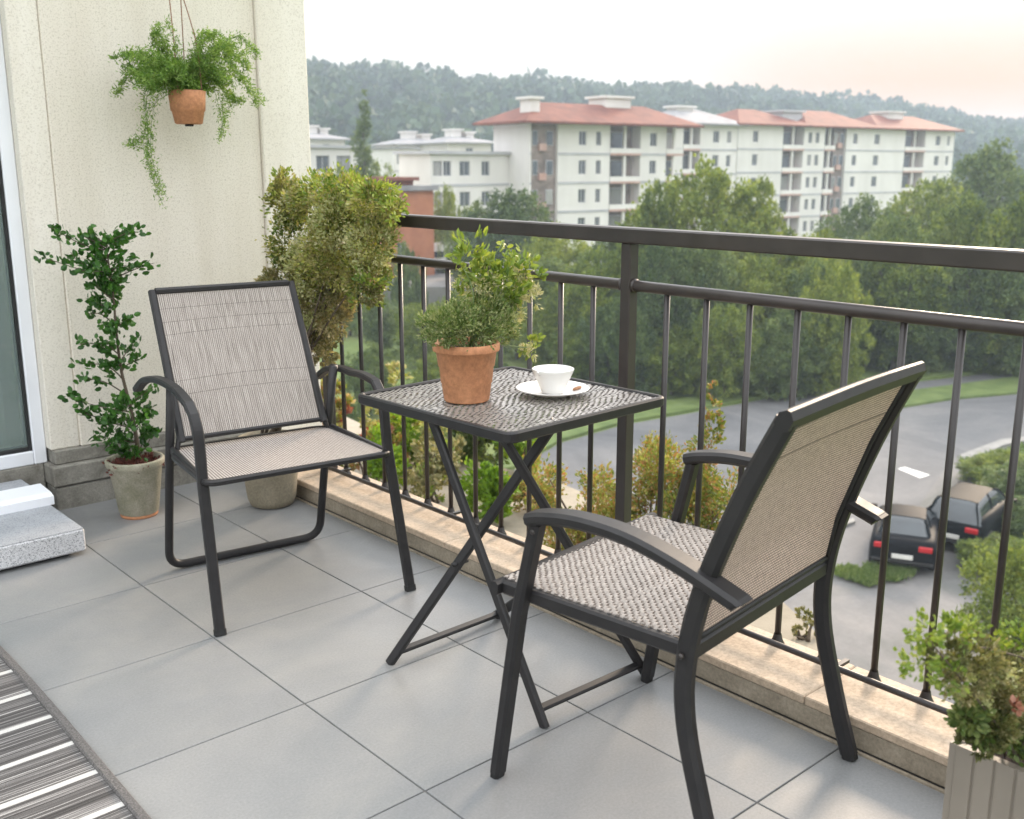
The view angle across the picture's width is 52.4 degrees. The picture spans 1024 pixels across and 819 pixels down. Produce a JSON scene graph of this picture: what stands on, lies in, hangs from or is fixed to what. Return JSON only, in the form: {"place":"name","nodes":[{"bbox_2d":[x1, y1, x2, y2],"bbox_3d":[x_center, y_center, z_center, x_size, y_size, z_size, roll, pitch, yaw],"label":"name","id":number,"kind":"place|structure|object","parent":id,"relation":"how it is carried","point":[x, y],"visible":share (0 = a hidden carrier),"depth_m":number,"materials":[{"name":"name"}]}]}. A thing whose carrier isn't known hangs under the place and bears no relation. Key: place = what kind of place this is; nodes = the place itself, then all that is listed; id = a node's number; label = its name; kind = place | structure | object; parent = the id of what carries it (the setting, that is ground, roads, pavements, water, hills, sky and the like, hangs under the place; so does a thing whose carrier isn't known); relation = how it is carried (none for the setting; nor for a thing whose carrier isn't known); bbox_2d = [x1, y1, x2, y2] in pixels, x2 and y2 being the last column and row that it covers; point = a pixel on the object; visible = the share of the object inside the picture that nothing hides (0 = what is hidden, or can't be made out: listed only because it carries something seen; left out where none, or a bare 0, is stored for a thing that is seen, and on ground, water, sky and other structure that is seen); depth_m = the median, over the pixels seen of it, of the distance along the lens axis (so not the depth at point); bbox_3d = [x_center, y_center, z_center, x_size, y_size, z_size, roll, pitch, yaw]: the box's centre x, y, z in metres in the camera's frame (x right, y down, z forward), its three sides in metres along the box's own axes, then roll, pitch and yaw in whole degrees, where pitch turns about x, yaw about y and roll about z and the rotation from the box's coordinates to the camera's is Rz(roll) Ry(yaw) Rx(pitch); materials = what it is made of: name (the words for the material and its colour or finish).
{"place":"outdoors","nodes":[
{"label":"outdoors","id":0,"kind":"place"},
{"bbox_2d":[368,147,419,176],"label":"building","id":1,"kind":"structure","parent":0,"point":[385,154],"depth_m":146.18,"materials":[{"name":"white paint"}]},
{"bbox_2d":[383,270,477,321],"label":"yard","id":2,"kind":"structure","parent":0,"point":[435,286],"depth_m":69.94,"materials":[{"name":"grey concrete"}]},
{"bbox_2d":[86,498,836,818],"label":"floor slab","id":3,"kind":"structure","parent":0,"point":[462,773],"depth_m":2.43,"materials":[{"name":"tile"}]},
{"bbox_2d":[0,0,321,509],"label":"stucco wall","id":4,"kind":"structure","parent":3,"relation":"on","point":[74,126],"depth_m":3.99,"materials":[{"name":"paint"}]},
{"bbox_2d":[0,17,46,469],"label":"glazed balcony door","id":5,"kind":"structure","parent":4,"relation":"in","point":[22,438],"depth_m":3.86,"materials":[{"name":"white plastic"}]},
{"bbox_3d":[-1.286,-1.859,3.766,0.040,0.080,0.174,-11,17,-40],"label":"wall hook","id":6,"kind":"object","parent":4,"relation":"attached to","visible":0},
{"bbox_2d":[108,0,268,208],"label":"hanging fern pot","id":7,"kind":"object","parent":6,"relation":"hanging from","point":[190,82],"visible":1,"depth_m":3.79,"materials":[{"name":"ceramic"}]},
{"bbox_2d":[295,466,956,793],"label":"stone kerb","id":8,"kind":"structure","parent":3,"relation":"on","point":[904,737],"depth_m":2.58,"materials":[{"name":"stone"}]},
{"bbox_2d":[322,213,1023,715],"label":"balcony railing","id":9,"kind":"object","parent":8,"relation":"on","point":[628,285],"visible":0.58,"depth_m":2.67,"materials":[{"name":"metal"}]},
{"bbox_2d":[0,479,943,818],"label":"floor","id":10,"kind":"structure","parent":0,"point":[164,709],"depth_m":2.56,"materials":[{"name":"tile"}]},
{"bbox_2d":[0,479,85,571],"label":"granite doorstep","id":11,"kind":"object","parent":10,"relation":"on","point":[36,526],"visible":1,"depth_m":3.50,"materials":[{"name":"grey stone"}]},
{"bbox_2d":[0,645,151,818],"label":"outdoor rug","id":12,"kind":"object","parent":10,"relation":"on","point":[53,765],"visible":1,"depth_m":2.26,"materials":[{"name":"grey fabric"}]},
{"bbox_2d":[33,221,164,519],"bbox_3d":[-1.466,-0.124,3.751,0.420,1.088,0.247,-11,17,-40],"label":"potted shrub","id":13,"kind":"object","parent":10,"relation":"on","point":[135,473],"visible":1,"depth_m":3.76,"materials":[{"name":"green plant"}]},
{"bbox_2d":[133,280,415,636],"bbox_3d":[-0.749,0.097,3.212,0.642,0.910,0.672,-9,16,-33],"label":"patio armchair","id":14,"kind":"object","parent":10,"relation":"on","point":[236,358],"visible":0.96,"depth_m":3.28,"materials":[{"name":"fabric"}]},
{"bbox_2d":[238,159,409,508],"bbox_3d":[-0.647,-0.234,3.752,0.469,1.302,0.838,-11,17,-40],"label":"potted bush","id":15,"kind":"object","parent":10,"relation":"on","point":[322,265],"visible":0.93,"depth_m":3.64,"materials":[{"name":"green plant"}]},
{"bbox_2d":[358,366,663,728],"bbox_3d":[0.017,0.319,2.737,0.605,0.711,0.690,-12,18,-42],"label":"folding table","id":16,"kind":"object","parent":10,"relation":"on","point":[543,430],"visible":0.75,"depth_m":2.56,"materials":[{"name":"metal"}]},
{"bbox_2d":[414,225,548,403],"bbox_3d":[-0.071,-0.246,2.627,0.448,0.442,0.203,-11,17,-40],"label":"terracotta potted herb","id":17,"kind":"object","parent":16,"relation":"on","point":[466,365],"visible":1,"depth_m":2.58,"materials":[{"name":"plant"}]},
{"bbox_2d":[516,380,589,397],"bbox_3d":[0.106,-0.049,2.716,0.193,0.019,0.193,-11,17,-40],"label":"white saucer","id":18,"kind":"object","parent":16,"relation":"on","point":[531,387],"visible":0.62,"depth_m":2.72,"materials":[{"name":"ceramic"}]},
{"bbox_2d":[532,364,573,394],"bbox_3d":[0.106,-0.077,2.695,0.109,0.067,0.109,-2,13,-8],"label":"white tea cup","id":19,"kind":"object","parent":18,"relation":"on","point":[552,379],"visible":1,"depth_m":2.67,"materials":[{"name":"ceramic"}]},
{"bbox_2d":[490,361,925,818],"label":"patio armchair","id":20,"kind":"object","parent":10,"relation":"on","point":[773,540],"visible":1,"depth_m":2.02,"materials":[{"name":"fabric"}]},
{"bbox_2d":[893,605,1023,818],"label":"ribbed planter","id":21,"kind":"object","parent":10,"relation":"on","point":[985,771],"visible":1,"depth_m":1.62,"materials":[{"name":"beige plastic"}]},
{"bbox_2d":[323,417,817,650],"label":"terrace","id":22,"kind":"structure","parent":0,"point":[514,523],"depth_m":6.84,"materials":[{"name":"beige concrete"}]},
{"bbox_2d":[320,378,359,470],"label":"terrace shrub","id":23,"kind":"object","parent":22,"relation":"on","point":[338,406],"visible":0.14,"depth_m":7.59,"materials":[{"name":"green plant"}]},
{"bbox_2d":[359,422,411,489],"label":"terrace shrub","id":24,"kind":"object","parent":22,"relation":"on","point":[374,468],"visible":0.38,"depth_m":7.33,"materials":[{"name":"green plant"}]},
{"bbox_2d":[358,360,433,434],"bbox_3d":[-0.881,-0.025,8.531,0.605,0.728,0.668,-11,17,-40],"label":"terrace shrub","id":25,"kind":"object","parent":22,"relation":"on","point":[393,377],"visible":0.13,"depth_m":8.58,"materials":[{"name":"green plant"}]},
{"bbox_2d":[389,412,441,468],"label":"terrace shrub","id":26,"kind":"object","parent":22,"relation":"on","point":[413,433],"visible":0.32,"depth_m":7.89,"materials":[{"name":"green plant"}]},
{"bbox_2d":[400,434,460,502],"bbox_3d":[-0.551,0.427,7.112,0.472,0.522,0.424,-11,17,-40],"label":"terrace shrub","id":27,"kind":"object","parent":22,"relation":"on","point":[437,475],"visible":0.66,"depth_m":7.08,"materials":[{"name":"green plant"}]},
{"bbox_2d":[452,407,509,465],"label":"terrace shrub","id":28,"kind":"object","parent":22,"relation":"on","point":[467,449],"visible":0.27,"depth_m":8.19,"materials":[{"name":"green plant"}]},
{"bbox_2d":[460,456,520,524],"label":"terrace shrub","id":29,"kind":"object","parent":22,"relation":"on","point":[488,485],"visible":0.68,"depth_m":6.72,"materials":[{"name":"green plant"}]},
{"bbox_2d":[509,447,632,550],"bbox_3d":[0.449,0.584,6.198,0.856,0.747,0.630,-11,17,-40],"label":"terrace shrub","id":30,"kind":"object","parent":22,"relation":"on","point":[578,537],"visible":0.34,"depth_m":6.11,"materials":[{"name":"green plant"}]},
{"bbox_2d":[592,430,715,520],"bbox_3d":[0.811,0.549,6.055,0.696,0.815,0.664,-11,17,-40],"label":"terrace shrub","id":31,"kind":"object","parent":22,"relation":"on","point":[643,460],"visible":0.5,"depth_m":6.00,"materials":[{"name":"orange plant"}]},
{"bbox_2d":[651,379,737,530],"bbox_3d":[1.128,0.414,5.936,0.730,1.177,0.733,-11,17,-40],"label":"terrace shrub","id":32,"kind":"object","parent":22,"relation":"on","point":[714,508],"visible":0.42,"depth_m":5.89,"materials":[{"name":"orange plant"}]},
{"bbox_2d":[472,95,703,266],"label":"apartment building","id":33,"kind":"structure","parent":0,"point":[598,160],"depth_m":109.63,"materials":[{"name":"white paint"}]},
{"bbox_2d":[304,0,1023,121],"label":"sky","id":34,"kind":"structure","parent":0,"point":[967,55],"materials":[{"name":"white"}]},
{"bbox_2d":[319,247,1023,605],"bbox_3d":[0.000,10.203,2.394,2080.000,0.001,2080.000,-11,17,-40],"label":"ground","id":35,"kind":"structure","parent":0,"point":[351,345],"depth_m":54.88,"materials":[{"name":"green plant"}]},
{"bbox_2d":[309,125,350,144],"bbox_3d":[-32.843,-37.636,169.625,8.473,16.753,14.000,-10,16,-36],"label":"roof","id":36,"kind":"structure","parent":35,"relation":"on","point":[319,136],"depth_m":164.71,"materials":[{"name":"white concrete"}]},
{"bbox_2d":[310,145,359,209],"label":"building","id":37,"kind":"structure","parent":35,"relation":"on","point":[323,157],"depth_m":94.12,"materials":[{"name":"white paint"}]},
{"bbox_2d":[347,89,377,180],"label":"cypress tree","id":38,"kind":"object","parent":35,"relation":"on","point":[365,159],"visible":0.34,"depth_m":88.01,"materials":[{"name":"green plant"}]},
{"bbox_2d":[338,341,399,417],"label":"broadleaf tree","id":39,"kind":"object","parent":35,"relation":"on","point":[371,355],"visible":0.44,"depth_m":44.04,"materials":[{"name":"green plant"}]},
{"bbox_2d":[350,294,406,357],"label":"broadleaf tree","id":40,"kind":"object","parent":35,"relation":"on","point":[388,323],"visible":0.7,"depth_m":57.38,"materials":[{"name":"green plant"}]},
{"bbox_2d":[338,177,438,282],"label":"brick building","id":41,"kind":"structure","parent":35,"relation":"on","point":[420,242],"depth_m":75.78,"materials":[{"name":"red brick"}]},
{"bbox_2d":[368,131,432,150],"bbox_3d":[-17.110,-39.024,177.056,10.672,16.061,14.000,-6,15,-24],"label":"roof","id":42,"kind":"structure","parent":35,"relation":"on","point":[408,139],"depth_m":173.15,"materials":[{"name":"white concrete"}]},
{"bbox_2d":[384,240,428,329],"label":"broadleaf tree","id":43,"kind":"object","parent":35,"relation":"on","point":[412,292],"visible":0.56,"depth_m":61.12,"materials":[{"name":"green plant"}]},
{"bbox_2d":[392,302,443,368],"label":"broadleaf tree","id":44,"kind":"object","parent":35,"relation":"on","point":[410,341],"visible":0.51,"depth_m":54.82,"materials":[{"name":"green plant"}]},
{"bbox_2d":[405,350,446,413],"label":"broadleaf tree","id":45,"kind":"object","parent":35,"relation":"on","point":[433,370],"visible":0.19,"depth_m":42.34,"materials":[{"name":"green plant"}]},
{"bbox_2d":[433,181,461,272],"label":"broadleaf tree","id":46,"kind":"object","parent":35,"relation":"on","point":[440,236],"visible":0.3,"depth_m":78.21,"materials":[{"name":"green plant"}]},
{"bbox_2d":[393,151,510,257],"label":"building","id":47,"kind":"structure","parent":35,"relation":"on","point":[469,177],"depth_m":104.08,"materials":[{"name":"white paint"}]},
{"bbox_2d":[415,129,493,150],"bbox_3d":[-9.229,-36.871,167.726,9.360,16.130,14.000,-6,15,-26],"label":"roof","id":48,"kind":"structure","parent":35,"relation":"on","point":[455,140],"depth_m":162.52,"materials":[{"name":"white concrete"}]},
{"bbox_2d":[443,197,497,279],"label":"broadleaf tree","id":49,"kind":"object","parent":35,"relation":"on","point":[476,204],"visible":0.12,"depth_m":72.66,"materials":[{"name":"green plant"}]},
{"bbox_2d":[461,183,563,296],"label":"broadleaf tree","id":50,"kind":"object","parent":35,"relation":"on","point":[506,208],"visible":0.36,"depth_m":69.64,"materials":[{"name":"green plant"}]},
{"bbox_2d":[510,300,568,366],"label":"broadleaf tree","id":51,"kind":"object","parent":35,"relation":"on","point":[541,352],"visible":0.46,"depth_m":53.52,"materials":[{"name":"green plant"}]},
{"bbox_2d":[516,254,580,357],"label":"broadleaf tree","id":52,"kind":"object","parent":35,"relation":"on","point":[555,263],"visible":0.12,"depth_m":55.86,"materials":[{"name":"green plant"}]},
{"bbox_2d":[520,220,594,293],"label":"broadleaf tree","id":53,"kind":"object","parent":35,"relation":"on","point":[554,247],"visible":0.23,"depth_m":60.67,"materials":[{"name":"green plant"}]},
{"bbox_2d":[537,258,613,340],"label":"broadleaf tree","id":54,"kind":"object","parent":35,"relation":"on","point":[572,269],"visible":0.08,"depth_m":53.48,"materials":[{"name":"green plant"}]},
{"bbox_2d":[543,321,611,382],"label":"broadleaf tree","id":55,"kind":"object","parent":35,"relation":"on","point":[570,334],"visible":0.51,"depth_m":49.34,"materials":[{"name":"green plant"}]},
{"bbox_2d":[574,297,636,385],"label":"broadleaf tree","id":56,"kind":"object","parent":35,"relation":"on","point":[601,370],"visible":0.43,"depth_m":48.42,"materials":[{"name":"green plant"}]},
{"bbox_2d":[563,243,663,381],"bbox_3d":[5.315,-4.839,51.278,5.283,7.328,5.737,-6,14,-23],"label":"broadleaf tree","id":57,"kind":"object","parent":35,"relation":"on","point":[610,267],"visible":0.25,"depth_m":50.49,"materials":[{"name":"green plant"}]},
{"bbox_2d":[595,294,658,391],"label":"broadleaf tree","id":58,"kind":"object","parent":35,"relation":"on","point":[644,337],"visible":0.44,"depth_m":47.55,"materials":[{"name":"green plant"}]},
{"bbox_2d":[616,177,691,275],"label":"broadleaf tree","id":59,"kind":"object","parent":35,"relation":"on","point":[663,215],"visible":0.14,"depth_m":54.01,"materials":[{"name":"green plant"}]},
{"bbox_2d":[619,227,709,387],"bbox_3d":[7.235,-4.681,49.656,4.575,7.921,4.078,10,17,37],"label":"broadleaf tree","id":60,"kind":"object","parent":35,"relation":"on","point":[666,267],"visible":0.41,"depth_m":48.79,"materials":[{"name":"green plant"}]},
{"bbox_2d":[637,323,707,394],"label":"broadleaf tree","id":61,"kind":"object","parent":35,"relation":"on","point":[677,341],"visible":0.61,"depth_m":47.79,"materials":[{"name":"green plant"}]},
{"bbox_2d":[612,152,782,278],"bbox_3d":[10.175,-8.106,56.562,9.177,11.416,8.465,5,14,21],"label":"broadleaf tree","id":62,"kind":"object","parent":35,"relation":"on","point":[712,214],"visible":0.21,"depth_m":54.76,"materials":[{"name":"green plant"}]},
{"bbox_2d":[678,326,734,395],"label":"broadleaf tree","id":63,"kind":"object","parent":35,"relation":"on","point":[691,385],"visible":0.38,"depth_m":47.45,"materials":[{"name":"green plant"}]},
{"bbox_2d":[660,249,753,375],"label":"broadleaf tree","id":64,"kind":"object","parent":35,"relation":"on","point":[719,270],"visible":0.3,"depth_m":49.43,"materials":[{"name":"green plant"}]},
{"bbox_2d":[689,302,766,400],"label":"broadleaf tree","id":65,"kind":"object","parent":35,"relation":"on","point":[720,325],"visible":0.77,"depth_m":46.58,"materials":[{"name":"green plant"}]},
{"bbox_2d":[484,368,985,469],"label":"grass verge","id":66,"kind":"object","parent":35,"relation":"on","point":[681,405],"depth_m":45.54,"materials":[{"name":"green plant"}]},
{"bbox_2d":[728,321,819,401],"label":"broadleaf tree","id":67,"kind":"object","parent":66,"relation":"on","point":[769,373],"visible":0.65,"depth_m":46.92,"materials":[{"name":"green plant"}]},
{"bbox_2d":[876,308,970,374],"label":"broadleaf tree","id":68,"kind":"object","parent":66,"relation":"on","point":[933,336],"visible":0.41,"depth_m":52.89,"materials":[{"name":"green plant"}]},
{"bbox_2d":[723,174,787,268],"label":"broadleaf tree","id":69,"kind":"object","parent":35,"relation":"on","point":[766,188],"visible":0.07,"depth_m":56.76,"materials":[{"name":"green plant"}]},
{"bbox_2d":[711,253,807,383],"bbox_3d":[11.991,-4.433,51.171,4.422,6.515,4.782,10,17,37],"label":"broadleaf tree","id":70,"kind":"object","parent":35,"relation":"on","point":[753,283],"visible":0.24,"depth_m":50.04,"materials":[{"name":"green plant"}]},
{"bbox_2d":[742,225,828,321],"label":"broadleaf tree","id":71,"kind":"object","parent":35,"relation":"on","point":[785,262],"visible":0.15,"depth_m":51.49,"materials":[{"name":"green plant"}]},
{"bbox_2d":[760,294,843,400],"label":"broadleaf tree","id":72,"kind":"object","parent":35,"relation":"on","point":[786,321],"visible":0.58,"depth_m":46.91,"materials":[{"name":"green plant"}]},
{"bbox_2d":[765,257,869,384],"bbox_3d":[14.497,-4.078,49.808,4.466,6.588,5.010,-9,16,-33],"label":"broadleaf tree","id":73,"kind":"object","parent":35,"relation":"on","point":[793,275],"visible":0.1,"depth_m":48.77,"materials":[{"name":"green plant"}]},
{"bbox_2d":[800,322,869,396],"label":"broadleaf tree","id":74,"kind":"object","parent":35,"relation":"on","point":[858,367],"visible":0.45,"depth_m":47.12,"materials":[{"name":"green plant"}]},
{"bbox_2d":[799,258,875,395],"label":"broadleaf tree","id":75,"kind":"object","parent":35,"relation":"on","point":[835,289],"visible":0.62,"depth_m":46.74,"materials":[{"name":"green plant"}]},
{"bbox_2d":[810,192,908,263],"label":"broadleaf tree","id":76,"kind":"object","parent":35,"relation":"on","point":[866,221],"visible":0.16,"depth_m":68.73,"materials":[{"name":"green plant"}]},
{"bbox_2d":[836,229,912,368],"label":"broadleaf tree","id":77,"kind":"object","parent":35,"relation":"on","point":[873,357],"visible":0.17,"depth_m":54.09,"materials":[{"name":"green plant"}]},
{"bbox_2d":[851,210,943,363],"bbox_3d":[20.660,-6.489,56.458,5.593,8.642,5.337,-10,17,-38],"label":"broadleaf tree","id":78,"kind":"object","parent":35,"relation":"on","point":[898,230],"visible":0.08,"depth_m":55.39,"materials":[{"name":"green plant"}]},
{"bbox_2d":[856,235,952,370],"bbox_3d":[19.611,-5.303,53.303,5.210,7.272,4.817,13,18,43],"label":"broadleaf tree","id":79,"kind":"object","parent":35,"relation":"on","point":[920,275],"visible":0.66,"depth_m":52.20,"materials":[{"name":"green plant"}]},
{"bbox_2d":[885,174,964,245],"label":"broadleaf tree","id":80,"kind":"object","parent":35,"relation":"on","point":[919,212],"visible":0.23,"depth_m":71.95,"materials":[{"name":"green plant"}]},
{"bbox_2d":[910,188,1005,286],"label":"broadleaf tree","id":81,"kind":"object","parent":35,"relation":"on","point":[972,213],"visible":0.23,"depth_m":59.11,"materials":[{"name":"green plant"}]},
{"bbox_2d":[923,242,1019,371],"bbox_3d":[23.137,-5.146,53.536,5.593,6.990,4.985,-3,13,-11],"label":"broadleaf tree","id":82,"kind":"object","parent":35,"relation":"on","point":[952,298],"visible":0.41,"depth_m":52.35,"materials":[{"name":"green plant"}]},
{"bbox_2d":[921,137,1023,245],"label":"broadleaf tree","id":83,"kind":"object","parent":35,"relation":"on","point":[985,163],"visible":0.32,"depth_m":83.66,"materials":[{"name":"green plant"}]},
{"bbox_2d":[953,532,1023,654],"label":"bush","id":84,"kind":"object","parent":35,"relation":"on","point":[1011,609],"visible":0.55,"depth_m":21.53,"materials":[{"name":"green plant"}]},
{"bbox_2d":[953,271,1023,373],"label":"broadleaf tree","id":85,"kind":"object","parent":35,"relation":"on","point":[989,347],"visible":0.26,"depth_m":52.17,"materials":[{"name":"green plant"}]},
{"bbox_2d":[959,448,1023,487],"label":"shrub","id":86,"kind":"object","parent":35,"relation":"on","point":[992,458],"visible":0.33,"depth_m":34.36,"materials":[{"name":"green plant"}]},
{"bbox_2d":[960,191,1023,320],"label":"broadleaf tree","id":87,"kind":"object","parent":35,"relation":"on","point":[1012,234],"visible":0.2,"depth_m":52.88,"materials":[{"name":"green plant"}]},
{"bbox_2d":[970,240,1023,376],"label":"broadleaf tree","id":88,"kind":"object","parent":35,"relation":"on","point":[1013,301],"visible":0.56,"depth_m":51.47,"materials":[{"name":"green plant"}]},
{"bbox_2d":[975,458,1023,497],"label":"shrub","id":89,"kind":"object","parent":35,"relation":"on","point":[1000,481],"visible":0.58,"depth_m":32.32,"materials":[{"name":"green plant"}]},
{"bbox_2d":[662,105,748,230],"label":"apartment building","id":90,"kind":"structure","parent":0,"point":[715,137],"depth_m":130.03,"materials":[{"name":"white paint"}]},
{"bbox_2d":[514,371,1023,604],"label":"road","id":91,"kind":"structure","parent":0,"point":[923,437],"depth_m":40.59,"materials":[{"name":"grey asphalt"}]},
{"bbox_2d":[717,109,964,238],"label":"apartment building","id":92,"kind":"structure","parent":0,"point":[816,165],"depth_m":144.89,"materials":[{"name":"white paint"}]},
{"bbox_2d":[787,458,989,703],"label":"parking paving","id":93,"kind":"structure","parent":0,"point":[853,607],"depth_m":25.15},
{"bbox_2d":[868,503,938,569],"bbox_3d":[10.914,3.290,28.798,1.982,1.318,3.870,6,14,22],"label":"parked car","id":94,"kind":"object","parent":93,"relation":"on","point":[913,536],"visible":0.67,"depth_m":27.39,"materials":[{"name":"black paint"}]},
{"bbox_2d":[928,481,1017,544],"bbox_3d":[13.345,2.891,30.165,2.011,1.471,4.153,11,17,38],"label":"parked car","id":95,"kind":"object","parent":93,"relation":"on","point":[976,510],"visible":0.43,"depth_m":28.76,"materials":[{"name":"black paint"}]},
{"bbox_2d":[903,376,1018,407],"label":"grass island","id":96,"kind":"structure","parent":0,"point":[984,388],"depth_m":48.87,"materials":[{"name":"green plant"}]},
{"bbox_3d":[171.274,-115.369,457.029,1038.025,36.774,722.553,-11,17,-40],"label":"hills","id":97,"kind":"structure","parent":0,"visible":0},
{"bbox_2d":[306,55,1023,195],"bbox_3d":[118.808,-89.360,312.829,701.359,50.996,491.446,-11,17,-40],"label":"hill forest","id":98,"kind":"object","parent":97,"relation":"on","point":[418,98],"visible":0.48,"depth_m":358.88,"materials":[{"name":"green plant"}]},
{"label":"grass patch","id":99,"kind":"structure","parent":0,"visible":0},
{"bbox_2d":[834,561,878,586],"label":"grass tufts","id":100,"kind":"object","parent":99,"relation":"on","point":[854,573],"visible":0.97,"depth_m":26.82,"materials":[{"name":"green plant"}]},
{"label":"grass patch","id":101,"kind":"structure","parent":0,"visible":0},
{"bbox_2d":[857,560,918,581],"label":"grass tufts","id":102,"kind":"object","parent":101,"relation":"on","point":[895,572],"visible":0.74,"depth_m":27.06,"materials":[{"name":"green plant"}]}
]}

